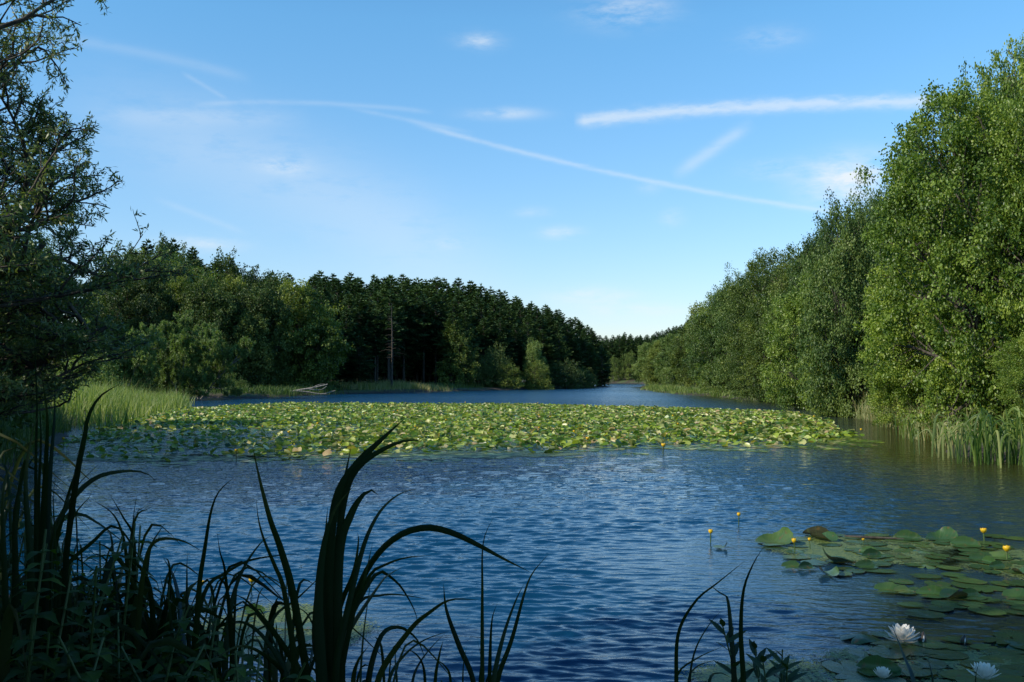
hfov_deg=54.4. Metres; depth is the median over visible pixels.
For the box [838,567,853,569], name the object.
lily pad
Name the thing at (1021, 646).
lily pad
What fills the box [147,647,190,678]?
nettle plant
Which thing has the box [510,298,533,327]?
spruce tree
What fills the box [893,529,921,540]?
lily pad
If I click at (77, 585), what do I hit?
nettle plant
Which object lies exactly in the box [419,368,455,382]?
bush
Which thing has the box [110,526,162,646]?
nettle plant
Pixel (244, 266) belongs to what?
broadleaf tree
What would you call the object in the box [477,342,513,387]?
bush
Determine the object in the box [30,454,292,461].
algae film
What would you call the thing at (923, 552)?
lily pad
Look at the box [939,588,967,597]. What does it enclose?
lily pad
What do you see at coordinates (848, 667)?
lily pad
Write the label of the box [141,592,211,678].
nettle plant
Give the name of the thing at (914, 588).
lily pad
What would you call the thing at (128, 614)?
nettle plant
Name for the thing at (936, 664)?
lily pad
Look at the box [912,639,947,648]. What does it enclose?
lily pad
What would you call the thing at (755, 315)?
broadleaf tree
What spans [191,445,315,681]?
reed clump
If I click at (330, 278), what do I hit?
spruce tree
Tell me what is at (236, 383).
bush
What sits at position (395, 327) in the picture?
spruce tree
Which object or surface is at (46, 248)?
broadleaf tree
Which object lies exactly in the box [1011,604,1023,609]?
lily pad
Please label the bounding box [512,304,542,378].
spruce tree
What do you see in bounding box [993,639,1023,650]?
lily pad
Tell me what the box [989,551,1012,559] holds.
lily pad
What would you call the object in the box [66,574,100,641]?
nettle plant
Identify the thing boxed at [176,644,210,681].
nettle plant
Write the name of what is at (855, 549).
lily pad
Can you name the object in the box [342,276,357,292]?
spruce tree
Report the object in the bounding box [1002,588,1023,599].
lily pad
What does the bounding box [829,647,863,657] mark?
lily pad
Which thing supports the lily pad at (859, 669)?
on the algae film at (717, 668)
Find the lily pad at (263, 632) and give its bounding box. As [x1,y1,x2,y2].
[249,629,280,635]
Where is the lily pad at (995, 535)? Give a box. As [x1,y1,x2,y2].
[985,534,1006,537]
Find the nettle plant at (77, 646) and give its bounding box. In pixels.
[66,634,86,670]
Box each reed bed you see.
[35,376,195,429]
[849,386,1011,447]
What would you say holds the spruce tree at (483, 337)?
on the ground at (58, 438)
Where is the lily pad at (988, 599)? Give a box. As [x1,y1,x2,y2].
[976,597,1000,601]
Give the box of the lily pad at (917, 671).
[893,665,936,676]
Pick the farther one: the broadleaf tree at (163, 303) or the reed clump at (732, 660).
the broadleaf tree at (163, 303)
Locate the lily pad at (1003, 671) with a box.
[990,667,1021,676]
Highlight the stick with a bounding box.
[845,535,903,538]
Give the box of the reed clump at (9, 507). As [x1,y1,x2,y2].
[0,458,61,591]
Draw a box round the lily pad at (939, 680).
[925,679,951,681]
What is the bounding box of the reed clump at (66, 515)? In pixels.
[0,486,122,602]
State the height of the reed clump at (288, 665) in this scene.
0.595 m
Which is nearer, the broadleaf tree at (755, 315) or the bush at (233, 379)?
the broadleaf tree at (755, 315)
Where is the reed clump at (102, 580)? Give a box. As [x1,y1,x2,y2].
[0,571,177,673]
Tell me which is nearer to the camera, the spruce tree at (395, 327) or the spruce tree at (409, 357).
the spruce tree at (395, 327)
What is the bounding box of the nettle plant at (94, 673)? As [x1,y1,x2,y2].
[80,637,117,681]
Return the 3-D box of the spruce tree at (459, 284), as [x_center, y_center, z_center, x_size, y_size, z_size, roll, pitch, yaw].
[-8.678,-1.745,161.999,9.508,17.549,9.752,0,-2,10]
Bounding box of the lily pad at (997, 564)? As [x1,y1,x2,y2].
[989,560,1009,568]
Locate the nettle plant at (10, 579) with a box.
[8,564,26,630]
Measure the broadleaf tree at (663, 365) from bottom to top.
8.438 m
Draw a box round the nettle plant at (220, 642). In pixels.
[199,595,234,675]
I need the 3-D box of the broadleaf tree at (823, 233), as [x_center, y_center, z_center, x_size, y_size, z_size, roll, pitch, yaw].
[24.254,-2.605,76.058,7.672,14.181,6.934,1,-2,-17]
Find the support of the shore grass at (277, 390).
on the ground at (58, 438)
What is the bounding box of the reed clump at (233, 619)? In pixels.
[84,577,400,681]
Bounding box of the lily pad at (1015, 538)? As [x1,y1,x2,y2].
[1002,536,1023,539]
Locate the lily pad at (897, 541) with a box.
[886,539,911,542]
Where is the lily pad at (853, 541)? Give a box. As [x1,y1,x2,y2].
[846,540,864,542]
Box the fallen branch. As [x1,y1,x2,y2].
[293,384,334,394]
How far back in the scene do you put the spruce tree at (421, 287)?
140.73 m
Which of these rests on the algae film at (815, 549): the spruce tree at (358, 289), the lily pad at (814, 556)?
the lily pad at (814, 556)
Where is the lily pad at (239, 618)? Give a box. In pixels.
[225,617,255,621]
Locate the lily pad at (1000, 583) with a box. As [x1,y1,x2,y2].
[989,581,1015,585]
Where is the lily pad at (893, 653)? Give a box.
[869,646,909,658]
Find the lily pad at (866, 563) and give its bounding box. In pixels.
[855,559,877,568]
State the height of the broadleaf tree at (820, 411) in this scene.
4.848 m
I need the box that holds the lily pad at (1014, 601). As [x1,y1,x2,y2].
[1001,599,1023,604]
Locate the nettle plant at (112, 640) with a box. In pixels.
[92,626,123,681]
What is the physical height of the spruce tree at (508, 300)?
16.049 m
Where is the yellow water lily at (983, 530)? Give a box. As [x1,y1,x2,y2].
[980,527,986,540]
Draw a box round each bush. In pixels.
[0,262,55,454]
[52,342,132,389]
[107,349,159,393]
[144,374,180,393]
[208,373,236,386]
[234,379,250,387]
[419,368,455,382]
[431,320,481,385]
[455,355,492,386]
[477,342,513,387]
[490,362,524,388]
[517,358,554,389]
[543,359,586,388]
[573,365,598,387]
[608,354,623,380]
[618,349,635,379]
[867,352,911,424]
[924,355,1019,429]
[984,329,1023,437]
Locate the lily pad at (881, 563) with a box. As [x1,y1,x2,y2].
[872,560,891,565]
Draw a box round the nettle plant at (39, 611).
[13,574,96,670]
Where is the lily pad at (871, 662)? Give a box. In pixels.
[856,655,901,675]
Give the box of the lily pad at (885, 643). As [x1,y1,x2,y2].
[870,641,907,647]
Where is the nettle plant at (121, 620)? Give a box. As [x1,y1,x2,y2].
[109,596,145,652]
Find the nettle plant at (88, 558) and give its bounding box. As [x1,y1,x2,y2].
[84,541,115,629]
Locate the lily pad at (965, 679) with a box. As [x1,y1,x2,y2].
[955,676,989,681]
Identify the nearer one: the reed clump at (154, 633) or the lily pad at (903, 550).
the reed clump at (154, 633)
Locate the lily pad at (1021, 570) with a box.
[1012,567,1023,573]
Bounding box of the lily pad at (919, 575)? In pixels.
[910,573,940,577]
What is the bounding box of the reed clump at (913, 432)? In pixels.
[903,418,941,441]
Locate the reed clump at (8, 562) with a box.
[0,529,124,586]
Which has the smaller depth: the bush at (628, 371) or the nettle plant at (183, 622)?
the nettle plant at (183, 622)
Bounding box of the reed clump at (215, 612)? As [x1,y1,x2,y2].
[72,562,305,681]
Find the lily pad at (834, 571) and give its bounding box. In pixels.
[819,566,838,575]
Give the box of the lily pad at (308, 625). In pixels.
[303,622,311,628]
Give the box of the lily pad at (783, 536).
[754,527,793,545]
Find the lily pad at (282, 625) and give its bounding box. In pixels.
[274,622,286,628]
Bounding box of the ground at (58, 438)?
[0,367,1022,595]
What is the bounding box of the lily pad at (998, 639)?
[984,636,1010,643]
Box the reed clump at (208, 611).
[90,574,283,681]
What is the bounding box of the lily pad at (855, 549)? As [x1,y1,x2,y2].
[844,547,859,551]
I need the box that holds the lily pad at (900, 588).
[894,585,913,592]
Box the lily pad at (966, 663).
[959,660,991,667]
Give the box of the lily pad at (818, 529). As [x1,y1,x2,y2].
[802,526,828,533]
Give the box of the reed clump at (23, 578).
[0,551,147,669]
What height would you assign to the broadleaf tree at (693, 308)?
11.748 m
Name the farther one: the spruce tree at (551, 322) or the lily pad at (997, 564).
the spruce tree at (551, 322)
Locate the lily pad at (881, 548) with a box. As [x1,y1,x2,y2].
[862,547,891,549]
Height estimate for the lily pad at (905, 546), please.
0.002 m
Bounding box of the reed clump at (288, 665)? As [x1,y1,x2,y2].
[228,643,365,681]
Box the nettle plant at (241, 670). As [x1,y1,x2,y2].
[230,650,259,681]
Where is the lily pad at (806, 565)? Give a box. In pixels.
[798,561,815,569]
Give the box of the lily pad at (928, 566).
[915,564,936,568]
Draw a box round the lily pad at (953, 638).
[941,636,971,642]
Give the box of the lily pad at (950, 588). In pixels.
[940,587,958,589]
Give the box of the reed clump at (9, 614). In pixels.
[0,564,93,681]
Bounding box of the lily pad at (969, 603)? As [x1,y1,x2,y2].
[958,601,985,606]
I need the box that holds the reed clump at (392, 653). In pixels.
[351,574,475,681]
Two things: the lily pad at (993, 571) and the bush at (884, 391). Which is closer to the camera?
the lily pad at (993, 571)
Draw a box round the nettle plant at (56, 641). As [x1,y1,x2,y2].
[22,575,87,681]
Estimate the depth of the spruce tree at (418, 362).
134.30 m
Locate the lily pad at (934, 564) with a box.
[920,563,938,565]
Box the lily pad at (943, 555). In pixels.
[930,552,957,556]
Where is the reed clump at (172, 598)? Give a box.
[22,561,290,668]
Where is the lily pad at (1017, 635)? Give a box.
[993,630,1023,639]
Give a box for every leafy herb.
[709,618,807,681]
[746,653,784,681]
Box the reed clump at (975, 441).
[938,409,1023,467]
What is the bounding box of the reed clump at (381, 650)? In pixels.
[221,626,455,681]
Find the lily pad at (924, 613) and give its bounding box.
[905,609,945,617]
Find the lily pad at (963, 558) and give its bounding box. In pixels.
[951,556,972,560]
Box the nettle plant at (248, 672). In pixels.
[242,655,273,681]
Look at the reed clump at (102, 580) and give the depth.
3.14 m
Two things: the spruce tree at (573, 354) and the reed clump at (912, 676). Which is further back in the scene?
the spruce tree at (573, 354)
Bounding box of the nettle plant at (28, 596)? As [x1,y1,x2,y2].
[6,529,61,681]
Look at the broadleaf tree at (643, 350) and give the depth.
174.53 m
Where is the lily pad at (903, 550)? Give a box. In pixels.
[894,549,915,553]
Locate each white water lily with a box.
[873,666,891,678]
[883,623,919,642]
[967,661,1000,679]
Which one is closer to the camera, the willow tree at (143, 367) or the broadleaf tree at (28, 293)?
the broadleaf tree at (28, 293)
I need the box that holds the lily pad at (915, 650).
[887,644,933,655]
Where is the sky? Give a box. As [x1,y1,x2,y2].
[0,0,1023,344]
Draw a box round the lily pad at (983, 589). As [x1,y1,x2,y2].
[973,587,993,591]
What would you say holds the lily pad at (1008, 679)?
on the algae film at (952, 663)
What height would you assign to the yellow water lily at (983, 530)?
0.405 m
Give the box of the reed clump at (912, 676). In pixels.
[892,626,978,681]
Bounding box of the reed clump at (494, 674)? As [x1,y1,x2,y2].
[443,521,546,681]
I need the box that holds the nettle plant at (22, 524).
[0,503,33,626]
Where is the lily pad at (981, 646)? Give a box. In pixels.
[970,644,997,649]
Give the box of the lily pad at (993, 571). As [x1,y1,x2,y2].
[983,570,1000,573]
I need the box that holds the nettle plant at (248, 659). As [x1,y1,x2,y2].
[224,639,256,680]
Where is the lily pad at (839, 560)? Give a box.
[823,548,853,562]
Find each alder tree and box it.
[850,72,1023,433]
[852,171,1011,419]
[855,268,955,428]
[951,32,1023,406]
[975,36,1023,426]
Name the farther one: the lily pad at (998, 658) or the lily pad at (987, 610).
the lily pad at (987, 610)
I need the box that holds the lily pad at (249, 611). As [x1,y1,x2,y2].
[244,603,264,613]
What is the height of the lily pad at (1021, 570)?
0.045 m
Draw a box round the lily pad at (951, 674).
[939,669,980,678]
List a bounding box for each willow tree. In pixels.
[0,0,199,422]
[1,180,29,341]
[70,309,167,390]
[149,309,255,398]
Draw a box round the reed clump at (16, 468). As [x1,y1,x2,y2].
[0,433,98,559]
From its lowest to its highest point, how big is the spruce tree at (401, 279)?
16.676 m
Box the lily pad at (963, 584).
[951,581,985,587]
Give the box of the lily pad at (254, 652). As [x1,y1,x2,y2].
[241,646,263,654]
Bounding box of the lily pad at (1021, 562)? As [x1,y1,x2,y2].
[1011,561,1023,564]
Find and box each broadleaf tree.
[0,213,65,409]
[12,225,81,360]
[81,290,125,364]
[82,259,110,310]
[88,270,159,367]
[89,238,137,281]
[103,242,153,318]
[123,247,151,277]
[123,256,180,359]
[130,247,190,320]
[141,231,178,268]
[159,273,198,331]
[170,240,201,269]
[173,252,215,307]
[176,269,233,366]
[188,266,227,292]
[190,278,264,382]
[197,246,240,285]
[208,274,248,321]
[225,262,258,292]
[226,281,282,386]
[229,269,266,305]
[232,280,296,387]
[238,264,270,289]
[258,268,290,301]
[260,325,297,387]
[270,276,355,389]
[276,295,318,377]
[280,271,294,294]
[630,339,658,384]
[640,339,671,384]
[651,330,684,385]
[666,323,705,386]
[676,300,705,348]
[681,277,749,392]
[685,292,716,385]
[703,262,761,395]
[716,249,787,395]
[724,298,782,401]
[746,243,802,402]
[757,268,850,409]
[770,215,842,391]
[789,217,839,303]
[791,176,892,417]
[797,319,871,416]
[842,171,893,351]
[867,158,923,355]
[910,132,954,240]
[946,56,1016,229]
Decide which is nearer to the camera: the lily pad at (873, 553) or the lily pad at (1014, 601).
the lily pad at (1014, 601)
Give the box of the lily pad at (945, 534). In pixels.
[926,526,957,541]
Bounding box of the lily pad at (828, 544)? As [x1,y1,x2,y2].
[817,543,840,545]
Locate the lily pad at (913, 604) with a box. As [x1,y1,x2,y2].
[897,602,925,606]
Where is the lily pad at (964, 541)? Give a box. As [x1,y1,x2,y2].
[950,535,980,547]
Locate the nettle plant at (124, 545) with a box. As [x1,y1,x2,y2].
[95,523,147,677]
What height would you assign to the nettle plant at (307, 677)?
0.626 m
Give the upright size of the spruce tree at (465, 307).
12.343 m
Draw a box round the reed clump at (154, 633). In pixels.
[87,491,204,676]
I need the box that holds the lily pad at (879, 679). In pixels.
[863,676,905,681]
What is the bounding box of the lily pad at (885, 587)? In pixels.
[874,582,903,591]
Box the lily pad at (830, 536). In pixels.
[811,531,837,540]
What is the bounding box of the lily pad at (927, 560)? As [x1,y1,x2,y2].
[924,559,942,561]
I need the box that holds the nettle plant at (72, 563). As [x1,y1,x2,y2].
[52,562,83,625]
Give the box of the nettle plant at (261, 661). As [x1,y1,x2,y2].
[234,653,263,675]
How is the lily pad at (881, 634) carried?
on the lake water
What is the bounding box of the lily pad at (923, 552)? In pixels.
[917,551,932,554]
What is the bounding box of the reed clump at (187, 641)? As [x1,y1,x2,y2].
[164,477,264,681]
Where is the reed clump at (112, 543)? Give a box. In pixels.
[0,508,186,671]
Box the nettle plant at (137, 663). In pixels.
[118,646,152,681]
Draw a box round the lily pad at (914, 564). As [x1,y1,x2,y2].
[903,563,921,565]
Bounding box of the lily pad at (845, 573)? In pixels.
[838,571,851,574]
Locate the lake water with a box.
[0,384,1023,681]
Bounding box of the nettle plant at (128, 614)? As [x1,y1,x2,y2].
[108,603,148,648]
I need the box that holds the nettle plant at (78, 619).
[50,515,102,646]
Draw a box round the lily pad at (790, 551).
[786,549,805,553]
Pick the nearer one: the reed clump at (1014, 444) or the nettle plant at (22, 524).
the nettle plant at (22, 524)
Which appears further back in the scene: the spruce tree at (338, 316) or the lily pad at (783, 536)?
the spruce tree at (338, 316)
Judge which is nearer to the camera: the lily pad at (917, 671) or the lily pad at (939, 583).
the lily pad at (917, 671)
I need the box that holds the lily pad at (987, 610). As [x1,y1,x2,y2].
[967,606,1006,614]
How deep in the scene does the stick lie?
9.78 m
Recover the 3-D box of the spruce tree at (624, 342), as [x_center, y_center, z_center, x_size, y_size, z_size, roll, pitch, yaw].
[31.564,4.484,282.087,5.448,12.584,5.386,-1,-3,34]
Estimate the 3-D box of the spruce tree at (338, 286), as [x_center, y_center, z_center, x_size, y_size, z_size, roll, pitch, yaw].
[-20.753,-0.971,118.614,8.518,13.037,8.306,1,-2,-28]
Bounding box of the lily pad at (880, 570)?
[864,568,896,572]
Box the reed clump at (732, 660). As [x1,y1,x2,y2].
[674,548,762,681]
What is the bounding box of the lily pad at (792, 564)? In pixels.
[781,560,799,567]
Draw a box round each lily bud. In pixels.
[918,631,926,641]
[960,635,966,644]
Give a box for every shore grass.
[158,382,358,397]
[330,378,461,392]
[428,380,591,389]
[640,383,756,400]
[760,394,805,405]
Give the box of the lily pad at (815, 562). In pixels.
[800,560,827,564]
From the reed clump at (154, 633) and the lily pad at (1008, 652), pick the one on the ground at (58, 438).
the reed clump at (154, 633)
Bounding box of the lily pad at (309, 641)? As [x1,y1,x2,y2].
[296,640,311,647]
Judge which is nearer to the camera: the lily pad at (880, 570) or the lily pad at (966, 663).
the lily pad at (966, 663)
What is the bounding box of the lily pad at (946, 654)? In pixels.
[923,650,968,658]
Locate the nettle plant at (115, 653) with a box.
[86,619,142,681]
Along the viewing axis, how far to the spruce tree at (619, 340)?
281.52 m
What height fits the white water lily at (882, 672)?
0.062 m
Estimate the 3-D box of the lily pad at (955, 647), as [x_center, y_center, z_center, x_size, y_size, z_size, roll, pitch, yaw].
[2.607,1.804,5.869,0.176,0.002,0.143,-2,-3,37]
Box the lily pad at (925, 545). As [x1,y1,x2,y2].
[915,544,932,547]
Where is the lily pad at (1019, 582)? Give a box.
[1002,579,1023,585]
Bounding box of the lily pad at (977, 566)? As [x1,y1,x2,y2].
[969,564,992,568]
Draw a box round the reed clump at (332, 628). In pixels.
[312,419,527,681]
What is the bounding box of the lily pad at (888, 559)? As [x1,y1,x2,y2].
[878,558,893,560]
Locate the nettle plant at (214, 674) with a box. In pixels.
[213,668,229,681]
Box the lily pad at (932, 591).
[916,585,944,597]
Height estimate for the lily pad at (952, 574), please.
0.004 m
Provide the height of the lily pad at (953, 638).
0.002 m
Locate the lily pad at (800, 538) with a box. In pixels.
[793,537,811,539]
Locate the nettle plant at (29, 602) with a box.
[9,543,64,681]
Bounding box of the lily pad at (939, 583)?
[924,580,950,586]
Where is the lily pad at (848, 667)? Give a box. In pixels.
[822,660,862,674]
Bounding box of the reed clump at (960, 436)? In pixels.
[902,414,1008,459]
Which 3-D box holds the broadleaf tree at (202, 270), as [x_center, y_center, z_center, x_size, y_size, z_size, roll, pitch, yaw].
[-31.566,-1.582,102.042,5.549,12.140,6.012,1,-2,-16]
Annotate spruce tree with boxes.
[139,239,154,260]
[167,237,180,254]
[185,246,208,269]
[213,254,227,275]
[287,274,298,291]
[306,275,328,381]
[312,279,338,320]
[314,270,329,288]
[314,290,340,375]
[319,276,334,300]
[319,305,351,381]
[325,273,340,285]
[325,276,335,298]
[325,279,367,380]
[328,295,355,380]
[332,282,380,370]
[334,306,364,383]
[337,291,375,382]
[338,336,376,384]
[342,271,363,289]
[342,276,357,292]
[349,278,378,380]
[350,293,376,381]
[357,278,368,293]
[360,308,394,381]
[362,281,386,382]
[362,285,386,382]
[363,292,400,382]
[365,277,386,297]
[366,274,380,290]
[368,281,408,382]
[370,309,407,380]
[371,276,412,381]
[379,286,427,381]
[379,290,408,382]
[386,275,400,289]
[388,292,430,382]
[396,274,413,287]
[398,280,425,379]
[400,277,415,381]
[400,284,444,383]
[407,281,427,382]
[407,294,444,383]
[412,279,433,382]
[420,283,448,383]
[420,295,452,382]
[426,288,455,382]
[430,312,475,384]
[431,276,445,293]
[431,299,478,382]
[435,283,454,306]
[437,278,452,298]
[441,288,473,381]
[448,286,483,380]
[450,299,485,373]
[451,277,464,300]
[459,311,483,367]
[462,280,482,303]
[468,292,492,340]
[469,288,485,302]
[470,299,502,361]
[475,316,501,380]
[477,284,492,301]
[482,306,514,356]
[483,290,502,348]
[483,295,512,347]
[484,318,518,383]
[488,286,496,298]
[491,289,511,309]
[497,296,505,312]
[497,302,522,332]
[497,306,528,363]
[498,290,512,309]
[503,323,526,382]
[509,296,536,329]
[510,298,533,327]
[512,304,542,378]
[514,325,545,380]
[519,313,545,378]
[527,303,537,317]
[529,307,552,347]
[534,316,558,366]
[536,329,559,379]
[539,312,569,376]
[541,305,554,324]
[542,308,565,376]
[549,333,571,380]
[552,321,572,376]
[554,309,562,326]
[555,323,585,370]
[557,309,567,324]
[557,314,579,346]
[561,317,590,368]
[567,337,584,375]
[570,317,593,346]
[575,321,591,341]
[579,328,596,380]
[579,334,600,372]
[583,344,600,381]
[586,328,603,368]
[587,330,608,385]
[595,348,612,385]
[596,347,610,385]
[603,339,616,378]
[607,338,619,370]
[611,336,628,376]
[616,335,629,377]
[621,335,636,375]
[626,336,638,365]
[631,335,644,368]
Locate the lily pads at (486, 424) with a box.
[54,401,882,460]
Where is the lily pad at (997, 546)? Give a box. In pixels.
[992,545,1012,547]
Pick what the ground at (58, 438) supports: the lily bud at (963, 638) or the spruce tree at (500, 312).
the spruce tree at (500, 312)
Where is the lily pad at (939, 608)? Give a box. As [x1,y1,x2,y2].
[928,605,953,610]
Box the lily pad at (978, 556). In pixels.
[969,552,992,561]
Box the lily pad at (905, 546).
[899,544,915,547]
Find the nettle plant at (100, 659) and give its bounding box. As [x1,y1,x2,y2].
[74,643,110,674]
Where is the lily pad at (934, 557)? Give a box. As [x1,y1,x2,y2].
[924,555,945,558]
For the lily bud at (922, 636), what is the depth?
5.97 m
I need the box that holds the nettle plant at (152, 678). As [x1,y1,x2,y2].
[146,661,185,681]
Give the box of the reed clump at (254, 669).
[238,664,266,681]
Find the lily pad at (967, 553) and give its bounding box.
[959,552,977,555]
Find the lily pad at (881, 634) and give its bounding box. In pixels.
[871,631,893,636]
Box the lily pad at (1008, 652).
[980,648,1023,657]
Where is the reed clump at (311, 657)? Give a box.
[246,649,375,681]
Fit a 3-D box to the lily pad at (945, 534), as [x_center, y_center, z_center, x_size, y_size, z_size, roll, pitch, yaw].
[4.182,1.883,9.712,0.277,0.120,0.264,1,-2,-29]
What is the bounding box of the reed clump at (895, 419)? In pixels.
[890,414,924,435]
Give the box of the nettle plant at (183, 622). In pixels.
[141,606,199,678]
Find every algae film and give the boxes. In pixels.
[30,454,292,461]
[172,450,613,458]
[199,602,381,658]
[672,656,870,681]
[768,536,1019,566]
[801,644,1023,681]
[921,546,1023,578]
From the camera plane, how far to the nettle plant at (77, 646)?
2.82 m
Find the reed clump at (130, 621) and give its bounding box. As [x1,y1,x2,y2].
[0,557,203,679]
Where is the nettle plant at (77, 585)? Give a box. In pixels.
[72,570,114,647]
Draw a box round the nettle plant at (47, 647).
[22,632,63,681]
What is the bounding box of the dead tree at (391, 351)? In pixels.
[382,305,402,387]
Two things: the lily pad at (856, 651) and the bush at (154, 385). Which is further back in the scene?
the bush at (154, 385)
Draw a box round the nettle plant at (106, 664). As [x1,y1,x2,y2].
[102,612,137,681]
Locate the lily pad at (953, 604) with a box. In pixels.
[931,600,967,607]
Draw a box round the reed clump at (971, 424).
[932,407,1012,444]
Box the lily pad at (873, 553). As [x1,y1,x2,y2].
[861,548,885,558]
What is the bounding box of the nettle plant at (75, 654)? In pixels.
[52,635,92,681]
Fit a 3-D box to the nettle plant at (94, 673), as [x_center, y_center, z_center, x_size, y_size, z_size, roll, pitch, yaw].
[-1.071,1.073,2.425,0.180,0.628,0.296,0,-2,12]
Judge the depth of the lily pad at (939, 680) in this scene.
5.23 m
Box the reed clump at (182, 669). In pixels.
[102,622,314,681]
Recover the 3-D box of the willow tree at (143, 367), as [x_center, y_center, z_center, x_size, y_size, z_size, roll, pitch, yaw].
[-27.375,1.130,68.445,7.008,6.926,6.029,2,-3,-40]
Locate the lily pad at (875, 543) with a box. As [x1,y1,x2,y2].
[860,542,886,545]
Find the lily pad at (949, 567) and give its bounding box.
[936,565,962,569]
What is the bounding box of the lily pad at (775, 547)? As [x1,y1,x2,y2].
[762,546,787,549]
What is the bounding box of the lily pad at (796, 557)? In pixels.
[783,555,810,558]
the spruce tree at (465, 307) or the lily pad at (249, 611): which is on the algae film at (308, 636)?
the lily pad at (249, 611)
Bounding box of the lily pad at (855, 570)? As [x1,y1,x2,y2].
[844,569,864,572]
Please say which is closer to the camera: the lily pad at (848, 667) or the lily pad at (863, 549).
the lily pad at (848, 667)
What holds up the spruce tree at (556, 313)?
on the ground at (58, 438)
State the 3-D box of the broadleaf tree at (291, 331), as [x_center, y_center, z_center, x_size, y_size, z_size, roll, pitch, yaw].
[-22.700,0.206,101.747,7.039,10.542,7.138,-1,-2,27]
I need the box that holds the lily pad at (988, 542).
[978,541,1003,544]
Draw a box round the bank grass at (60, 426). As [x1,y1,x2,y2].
[0,398,249,680]
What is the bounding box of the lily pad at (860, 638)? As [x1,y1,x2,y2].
[840,633,880,643]
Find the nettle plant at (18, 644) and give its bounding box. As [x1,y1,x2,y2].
[2,622,51,681]
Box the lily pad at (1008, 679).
[988,676,1023,681]
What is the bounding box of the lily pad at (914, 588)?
[909,586,921,590]
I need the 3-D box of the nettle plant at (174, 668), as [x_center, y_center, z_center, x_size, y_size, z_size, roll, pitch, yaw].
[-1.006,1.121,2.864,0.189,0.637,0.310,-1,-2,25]
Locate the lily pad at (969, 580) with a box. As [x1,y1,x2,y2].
[950,577,986,583]
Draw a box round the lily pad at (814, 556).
[798,554,821,557]
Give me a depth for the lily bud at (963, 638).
5.98 m
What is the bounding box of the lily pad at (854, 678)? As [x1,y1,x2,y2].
[835,673,870,681]
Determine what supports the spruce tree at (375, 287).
on the ground at (58, 438)
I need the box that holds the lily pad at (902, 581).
[888,578,913,583]
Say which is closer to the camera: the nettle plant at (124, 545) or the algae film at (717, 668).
the nettle plant at (124, 545)
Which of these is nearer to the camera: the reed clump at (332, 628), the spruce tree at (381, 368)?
the reed clump at (332, 628)
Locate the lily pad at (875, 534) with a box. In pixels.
[865,533,888,535]
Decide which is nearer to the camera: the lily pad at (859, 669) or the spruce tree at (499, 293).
the lily pad at (859, 669)
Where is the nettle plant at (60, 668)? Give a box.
[46,647,93,681]
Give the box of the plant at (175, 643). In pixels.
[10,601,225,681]
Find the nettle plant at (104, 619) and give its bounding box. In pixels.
[59,566,116,681]
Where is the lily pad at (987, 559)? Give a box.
[978,556,995,563]
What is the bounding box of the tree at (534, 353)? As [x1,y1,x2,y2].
[521,338,547,388]
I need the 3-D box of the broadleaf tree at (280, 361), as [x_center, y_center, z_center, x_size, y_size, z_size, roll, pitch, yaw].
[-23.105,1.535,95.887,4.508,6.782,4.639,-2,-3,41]
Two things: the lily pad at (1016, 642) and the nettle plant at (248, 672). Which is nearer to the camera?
the nettle plant at (248, 672)
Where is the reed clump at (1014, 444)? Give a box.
[945,399,1023,466]
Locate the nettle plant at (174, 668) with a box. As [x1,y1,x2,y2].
[152,607,193,681]
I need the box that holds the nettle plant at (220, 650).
[184,620,231,681]
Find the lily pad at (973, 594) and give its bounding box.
[958,588,986,599]
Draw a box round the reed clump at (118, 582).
[75,569,201,646]
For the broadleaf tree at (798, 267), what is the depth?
59.67 m
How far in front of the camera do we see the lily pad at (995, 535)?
10.01 m
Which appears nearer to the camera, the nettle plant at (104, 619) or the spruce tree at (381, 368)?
the nettle plant at (104, 619)
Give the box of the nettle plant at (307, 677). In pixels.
[281,662,315,681]
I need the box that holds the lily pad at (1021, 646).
[1008,640,1023,648]
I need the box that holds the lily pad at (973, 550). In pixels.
[958,548,982,551]
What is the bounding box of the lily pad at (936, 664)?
[914,658,946,668]
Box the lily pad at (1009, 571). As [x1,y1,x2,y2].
[1002,570,1021,573]
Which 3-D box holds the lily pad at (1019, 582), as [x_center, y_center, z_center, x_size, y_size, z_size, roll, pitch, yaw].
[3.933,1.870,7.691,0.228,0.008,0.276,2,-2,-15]
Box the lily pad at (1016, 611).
[1003,609,1023,614]
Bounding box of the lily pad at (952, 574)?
[940,572,966,576]
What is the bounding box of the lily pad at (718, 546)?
[713,543,726,547]
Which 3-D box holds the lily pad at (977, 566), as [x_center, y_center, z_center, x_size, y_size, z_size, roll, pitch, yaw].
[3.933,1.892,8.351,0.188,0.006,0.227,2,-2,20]
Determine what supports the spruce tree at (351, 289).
on the ground at (58, 438)
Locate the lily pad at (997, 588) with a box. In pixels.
[983,585,1006,590]
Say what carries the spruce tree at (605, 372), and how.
on the ground at (58, 438)
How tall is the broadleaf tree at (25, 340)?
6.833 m
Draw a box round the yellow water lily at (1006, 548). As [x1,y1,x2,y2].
[1003,545,1010,560]
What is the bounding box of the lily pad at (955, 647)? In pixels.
[944,643,968,650]
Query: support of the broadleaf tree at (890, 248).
on the ground at (58, 438)
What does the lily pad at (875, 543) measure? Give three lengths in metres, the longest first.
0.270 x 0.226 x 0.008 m
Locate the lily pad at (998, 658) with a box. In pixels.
[978,655,1023,665]
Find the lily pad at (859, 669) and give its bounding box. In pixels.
[856,667,895,677]
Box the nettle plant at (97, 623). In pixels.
[67,535,136,681]
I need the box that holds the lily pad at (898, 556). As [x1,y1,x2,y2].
[895,555,910,557]
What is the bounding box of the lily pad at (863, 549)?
[854,546,876,554]
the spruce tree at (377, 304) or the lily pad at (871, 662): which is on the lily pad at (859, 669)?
the lily pad at (871, 662)
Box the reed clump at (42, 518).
[0,324,151,681]
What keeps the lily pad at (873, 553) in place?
on the algae film at (815, 549)
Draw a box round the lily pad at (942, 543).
[933,541,949,544]

